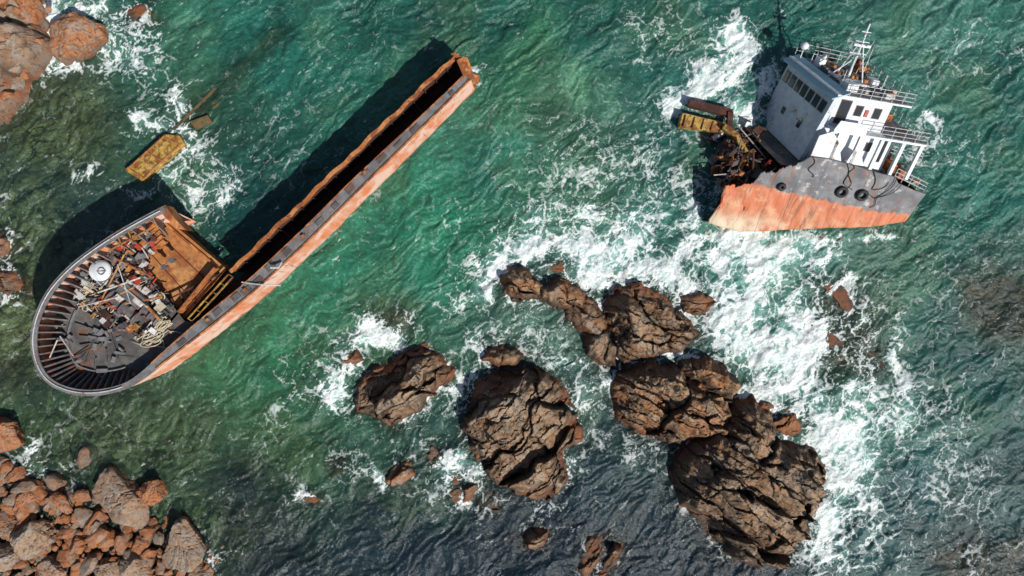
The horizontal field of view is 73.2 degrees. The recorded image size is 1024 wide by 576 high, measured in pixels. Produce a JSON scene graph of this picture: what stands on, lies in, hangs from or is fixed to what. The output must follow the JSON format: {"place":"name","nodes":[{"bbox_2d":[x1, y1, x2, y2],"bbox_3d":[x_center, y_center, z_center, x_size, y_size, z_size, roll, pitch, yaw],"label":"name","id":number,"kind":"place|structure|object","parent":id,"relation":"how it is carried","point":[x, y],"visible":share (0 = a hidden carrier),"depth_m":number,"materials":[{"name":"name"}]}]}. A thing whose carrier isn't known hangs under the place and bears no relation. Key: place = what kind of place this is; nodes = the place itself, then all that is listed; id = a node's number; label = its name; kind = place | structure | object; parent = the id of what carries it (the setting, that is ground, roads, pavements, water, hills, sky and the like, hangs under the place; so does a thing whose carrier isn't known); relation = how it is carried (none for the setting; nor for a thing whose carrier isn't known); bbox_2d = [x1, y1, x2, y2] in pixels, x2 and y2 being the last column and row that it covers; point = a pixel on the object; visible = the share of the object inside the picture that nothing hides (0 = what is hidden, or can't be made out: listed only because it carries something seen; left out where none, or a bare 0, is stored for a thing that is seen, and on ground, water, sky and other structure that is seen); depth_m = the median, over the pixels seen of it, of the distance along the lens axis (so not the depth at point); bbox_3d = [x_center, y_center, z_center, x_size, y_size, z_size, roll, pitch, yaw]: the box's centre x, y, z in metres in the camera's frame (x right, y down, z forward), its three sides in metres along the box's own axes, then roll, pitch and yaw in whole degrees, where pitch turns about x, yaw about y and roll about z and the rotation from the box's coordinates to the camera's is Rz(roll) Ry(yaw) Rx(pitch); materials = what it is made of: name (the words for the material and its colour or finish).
{"place":"outdoors","nodes":[
{"label":"outdoors","id":0,"kind":"place"},
{"bbox_2d":[0,0,66,151],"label":"shore cliff","id":1,"kind":"structure","parent":0,"point":[18,43],"depth_m":64.48,"materials":[{"name":"brown stone"}]},
{"bbox_2d":[0,0,51,102],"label":"shoreline boulders","id":2,"kind":"object","parent":1,"relation":"on","point":[17,84],"visible":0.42,"depth_m":64.34,"materials":[{"name":"brown stone"}]},
{"bbox_2d":[0,23,867,574],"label":"seabed shallows","id":3,"kind":"structure","parent":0,"point":[20,367],"depth_m":67.84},
{"bbox_2d":[808,277,886,383],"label":"awash reef rock","id":4,"kind":"object","parent":3,"relation":"on","point":[839,300],"visible":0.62,"depth_m":66.42,"materials":[{"name":"brown stone"}]},
{"bbox_2d":[928,537,1023,575],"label":"awash reef rock","id":5,"kind":"object","parent":3,"relation":"on","point":[1002,557],"visible":0.63,"depth_m":66.42,"materials":[{"name":"grey stone"}]},
{"bbox_2d":[0,0,1023,575],"bbox_3d":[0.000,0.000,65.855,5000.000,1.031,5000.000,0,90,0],"label":"sea water","id":6,"kind":"structure","parent":0,"point":[556,132],"depth_m":65.91,"materials":[{"name":"teal liquid"}]},
{"bbox_2d":[0,511,16,539],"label":"boulder","id":7,"kind":"object","parent":6,"relation":"in","point":[7,528],"visible":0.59,"depth_m":64.97,"materials":[{"name":"brown stone"}]},
{"bbox_2d":[0,541,18,571],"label":"boulder","id":8,"kind":"object","parent":6,"relation":"in","point":[9,558],"visible":0.52,"depth_m":64.81,"materials":[{"name":"beige stone"}]},
{"bbox_2d":[0,417,25,452],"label":"boulder","id":9,"kind":"object","parent":6,"relation":"in","point":[12,436],"visible":1,"depth_m":64.83,"materials":[{"name":"brown stone"}]},
{"bbox_2d":[0,224,27,263],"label":"sea rock","id":10,"kind":"object","parent":6,"relation":"in","point":[12,251],"visible":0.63,"depth_m":66.22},
{"bbox_2d":[4,466,25,481],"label":"boulder","id":11,"kind":"object","parent":6,"relation":"in","point":[15,474],"visible":1,"depth_m":65.21,"materials":[{"name":"brown stone"}]},
{"bbox_2d":[0,263,35,305],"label":"sea rock","id":12,"kind":"object","parent":6,"relation":"in","point":[20,288],"visible":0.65,"depth_m":66.01,"materials":[{"name":"brown stone"}]},
{"bbox_2d":[12,491,39,510],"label":"boulder","id":13,"kind":"object","parent":6,"relation":"in","point":[22,499],"visible":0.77,"depth_m":64.85,"materials":[{"name":"brown stone"}]},
{"bbox_2d":[16,0,47,24],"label":"boulder","id":14,"kind":"object","parent":6,"relation":"in","point":[33,11],"visible":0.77,"depth_m":64.81,"materials":[{"name":"brown stone"}]},
{"bbox_2d":[9,518,59,560],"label":"boulder","id":15,"kind":"object","parent":6,"relation":"in","point":[32,539],"visible":0.91,"depth_m":64.46,"materials":[{"name":"brown stone"}]},
{"bbox_2d":[37,553,69,575],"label":"boulder","id":16,"kind":"object","parent":6,"relation":"in","point":[49,565],"visible":0.86,"depth_m":64.92,"materials":[{"name":"brown stone"}]},
{"bbox_2d":[48,492,72,513],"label":"boulder","id":17,"kind":"object","parent":6,"relation":"in","point":[59,500],"visible":1,"depth_m":64.84,"materials":[{"name":"brown stone"}]},
{"bbox_2d":[49,11,108,65],"bbox_3d":[-40.972,-23.548,65.051,5.408,3.470,4.782,0,90,0],"label":"boulder","id":18,"kind":"object","parent":6,"relation":"in","point":[76,36],"visible":0.98,"depth_m":64.33,"materials":[{"name":"brown stone"}]},
{"bbox_2d":[70,535,87,552],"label":"boulder","id":19,"kind":"object","parent":6,"relation":"in","point":[77,542],"visible":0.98,"depth_m":65.00,"materials":[{"name":"brown stone"}]},
{"bbox_2d":[73,489,91,502],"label":"boulder","id":20,"kind":"object","parent":6,"relation":"in","point":[82,495],"visible":1,"depth_m":65.13,"materials":[{"name":"brown stone"}]},
{"bbox_2d":[93,557,121,575],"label":"boulder","id":21,"kind":"object","parent":6,"relation":"in","point":[106,568],"visible":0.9,"depth_m":64.94,"materials":[{"name":"beige stone"}]},
{"bbox_2d":[92,466,149,528],"bbox_3d":[-36.967,20.180,65.826,6.499,4.040,3.838,38,90,0],"label":"boulder","id":22,"kind":"object","parent":6,"relation":"in","point":[115,495],"visible":0.84,"depth_m":64.77,"materials":[{"name":"brown stone"}]},
{"bbox_2d":[119,555,154,575],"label":"boulder","id":23,"kind":"object","parent":6,"relation":"in","point":[133,566],"visible":0.84,"depth_m":64.69,"materials":[{"name":"beige stone"}]},
{"bbox_2d":[131,535,151,554],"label":"boulder","id":24,"kind":"object","parent":6,"relation":"in","point":[139,544],"visible":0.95,"depth_m":65.16,"materials":[{"name":"orange stone"}]},
{"bbox_2d":[123,1,160,33],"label":"awash reef rock","id":25,"kind":"object","parent":6,"relation":"in","point":[135,12],"visible":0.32,"depth_m":66.00,"materials":[{"name":"brown stone"}]},
{"bbox_2d":[135,480,171,505],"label":"boulder","id":26,"kind":"object","parent":6,"relation":"in","point":[151,493],"visible":1,"depth_m":64.80,"materials":[{"name":"brown stone"}]},
{"bbox_2d":[125,134,185,181],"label":"floating yellow wreck fragment","id":27,"kind":"object","parent":6,"relation":"on","point":[155,157],"visible":1,"depth_m":65.36,"materials":[{"name":"paint"}]},
{"bbox_2d":[162,516,206,572],"bbox_3d":[-31.053,24.168,65.684,4.456,3.081,4.969,0,90,0],"label":"boulder","id":28,"kind":"object","parent":6,"relation":"in","point":[185,549],"visible":1,"depth_m":64.66,"materials":[{"name":"brown stone"}]},
{"bbox_2d":[186,557,213,575],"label":"boulder","id":29,"kind":"object","parent":6,"relation":"in","point":[199,571],"visible":0.66,"depth_m":65.19,"materials":[{"name":"brown stone"}]},
{"bbox_2d":[171,26,286,135],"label":"sunken hull strip","id":30,"kind":"object","parent":6,"relation":"in","point":[233,76],"visible":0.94,"depth_m":66.34,"materials":[{"name":"metal"}]},
{"bbox_2d":[0,83,491,575],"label":"submerged boulders","id":31,"kind":"object","parent":6,"relation":"in","point":[143,430],"visible":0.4,"depth_m":66.57,"materials":[{"name":"green stone"}]},
{"bbox_2d":[0,439,226,575],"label":"shoreline boulders","id":32,"kind":"object","parent":31,"relation":"on","point":[103,537],"visible":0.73,"depth_m":65.30,"materials":[{"name":"brown stone"}]},
{"bbox_2d":[30,52,479,395],"bbox_3d":[-22.382,-6.338,63.863,47.466,7.874,12.735,-34,90,0],"label":"wrecked ship bow section","id":33,"kind":"object","parent":6,"relation":"in","point":[118,310],"visible":0.99,"depth_m":62.20,"materials":[{"name":"paint"}]},
{"bbox_2d":[291,490,323,505],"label":"awash reef rock","id":34,"kind":"object","parent":6,"relation":"in","point":[318,498],"visible":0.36,"depth_m":66.21,"materials":[{"name":"brown stone"}]},
{"bbox_2d":[322,452,350,477],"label":"awash reef rock","id":35,"kind":"object","parent":6,"relation":"in","point":[333,466],"visible":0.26,"depth_m":66.18,"materials":[{"name":"green stone"}]},
{"bbox_2d":[339,347,367,370],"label":"sea rock","id":36,"kind":"object","parent":6,"relation":"in","point":[355,356],"visible":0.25,"depth_m":65.75,"materials":[{"name":"brown stone"}]},
{"bbox_2d":[375,299,414,337],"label":"awash reef rock","id":37,"kind":"object","parent":6,"relation":"in","point":[394,316],"visible":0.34,"depth_m":66.10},
{"bbox_2d":[381,455,418,489],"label":"sea rock","id":38,"kind":"object","parent":6,"relation":"in","point":[402,473],"visible":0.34,"depth_m":65.58,"materials":[{"name":"brown stone"}]},
{"bbox_2d":[352,342,457,431],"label":"sea rock","id":39,"kind":"object","parent":6,"relation":"in","point":[400,387],"visible":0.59,"depth_m":65.03,"materials":[{"name":"brown stone"}]},
{"bbox_2d":[422,444,444,467],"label":"sea rock","id":40,"kind":"object","parent":6,"relation":"in","point":[432,453],"visible":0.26,"depth_m":65.91,"materials":[{"name":"brown stone"}]},
{"bbox_2d":[447,465,481,506],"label":"sea rock","id":41,"kind":"object","parent":6,"relation":"in","point":[468,488],"visible":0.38,"depth_m":65.73,"materials":[{"name":"brown stone"}]},
{"bbox_2d":[475,486,507,514],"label":"awash reef rock","id":42,"kind":"object","parent":6,"relation":"in","point":[487,498],"visible":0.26,"depth_m":65.94,"materials":[{"name":"brown stone"}]},
{"bbox_2d":[478,341,530,371],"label":"sea rock","id":43,"kind":"object","parent":6,"relation":"in","point":[509,355],"visible":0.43,"depth_m":65.61,"materials":[{"name":"brown stone"}]},
{"bbox_2d":[459,361,577,500],"bbox_3d":[0.613,13.821,64.807,13.950,6.803,15.660,0,90,0],"label":"sea rock","id":44,"kind":"object","parent":6,"relation":"in","point":[517,431],"visible":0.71,"depth_m":63.89,"materials":[{"name":"brown stone"}]},
{"bbox_2d":[498,266,542,305],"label":"sea rock","id":45,"kind":"object","parent":6,"relation":"in","point":[519,284],"visible":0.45,"depth_m":65.02,"materials":[{"name":"brown stone"}]},
{"bbox_2d":[515,521,551,550],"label":"sea rock","id":46,"kind":"object","parent":6,"relation":"in","point":[532,535],"visible":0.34,"depth_m":65.84,"materials":[{"name":"brown stone"}]},
{"bbox_2d":[540,256,571,275],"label":"sea rock","id":47,"kind":"object","parent":6,"relation":"in","point":[556,268],"visible":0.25,"depth_m":66.01,"materials":[{"name":"brown stone"}]},
{"bbox_2d":[538,274,591,311],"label":"sea rock","id":48,"kind":"object","parent":6,"relation":"in","point":[560,293],"visible":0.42,"depth_m":65.02,"materials":[{"name":"brown stone"}]},
{"bbox_2d":[570,417,584,446],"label":"sea rock","id":49,"kind":"object","parent":6,"relation":"in","point":[579,434],"visible":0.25,"depth_m":65.74,"materials":[{"name":"brown stone"}]},
{"bbox_2d":[560,294,606,336],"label":"sea rock","id":50,"kind":"object","parent":6,"relation":"in","point":[589,317],"visible":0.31,"depth_m":65.25,"materials":[{"name":"brown stone"}]},
{"bbox_2d":[581,329,619,371],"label":"sea rock","id":51,"kind":"object","parent":6,"relation":"in","point":[600,349],"visible":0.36,"depth_m":64.99,"materials":[{"name":"brown stone"}]},
{"bbox_2d":[576,531,628,575],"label":"sea rock","id":52,"kind":"object","parent":6,"relation":"in","point":[606,552],"visible":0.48,"depth_m":65.87,"materials":[{"name":"brown stone"}]},
{"bbox_2d":[600,280,706,366],"bbox_3d":[13.222,3.643,65.607,13.230,5.255,11.520,0,90,0],"label":"sea rock","id":53,"kind":"object","parent":6,"relation":"in","point":[644,323],"visible":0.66,"depth_m":64.81,"materials":[{"name":"brown stone"}]},
{"bbox_2d":[606,357,732,445],"bbox_3d":[15.389,10.960,64.884,14.760,6.753,10.800,0,90,0],"label":"sea rock","id":54,"kind":"object","parent":6,"relation":"in","point":[655,402],"visible":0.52,"depth_m":63.93,"materials":[{"name":"brown stone"}]},
{"bbox_2d":[672,286,719,318],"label":"sea rock","id":55,"kind":"object","parent":6,"relation":"in","point":[699,304],"visible":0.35,"depth_m":65.49,"materials":[{"name":"brown stone"}]},
{"bbox_2d":[671,343,742,403],"bbox_3d":[18.510,8.117,65.474,10.492,5.464,7.137,28,90,0],"label":"sea rock","id":56,"kind":"object","parent":6,"relation":"in","point":[709,373],"visible":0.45,"depth_m":64.39,"materials":[{"name":"brown stone"}]},
{"bbox_2d":[659,383,827,568],"bbox_3d":[22.696,18.069,64.168,17.550,8.091,19.170,0,90,0],"label":"sea rock","id":57,"kind":"object","parent":6,"relation":"in","point":[749,489],"visible":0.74,"depth_m":62.72,"materials":[{"name":"brown stone"}]},
{"bbox_2d":[759,401,811,438],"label":"sea rock","id":58,"kind":"object","parent":6,"relation":"in","point":[790,426],"visible":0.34,"depth_m":65.59,"materials":[{"name":"brown stone"}]},
{"bbox_2d":[963,276,1023,341],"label":"awash reef rock","id":59,"kind":"object","parent":6,"relation":"in","point":[993,310],"visible":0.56,"depth_m":66.43,"materials":[{"name":"stone"}]},
{"label":"seabed","id":60,"kind":"structure","parent":0,"visible":0},
{"bbox_2d":[703,23,930,231],"bbox_3d":[26.976,-13.865,65.397,21.403,15.008,17.206,0,90,0],"label":"wrecked ship stern section","id":61,"kind":"object","parent":60,"relation":"on","point":[831,136],"visible":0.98,"depth_m":62.24,"materials":[{"name":"paint"}]},
{"bbox_2d":[677,99,766,174],"bbox_3d":[20.998,-13.971,64.917,10.508,2.428,7.633,0,90,0],"label":"wrecked crane boom","id":62,"kind":"object","parent":61,"relation":"attached to","point":[694,122],"visible":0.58,"depth_m":64.74,"materials":[{"name":"yellow paint"}]},
{"bbox_2d":[780,70,887,161],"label":"windows","id":63,"kind":"structure","parent":61,"relation":"in","point":[845,105],"depth_m":60.72,"materials":[{"name":"black glass"}]},
{"bbox_2d":[782,69,888,161],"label":"window frames","id":64,"kind":"structure","parent":61,"relation":"in","point":[787,69],"depth_m":60.74,"materials":[{"name":"grey paint"}]}
]}

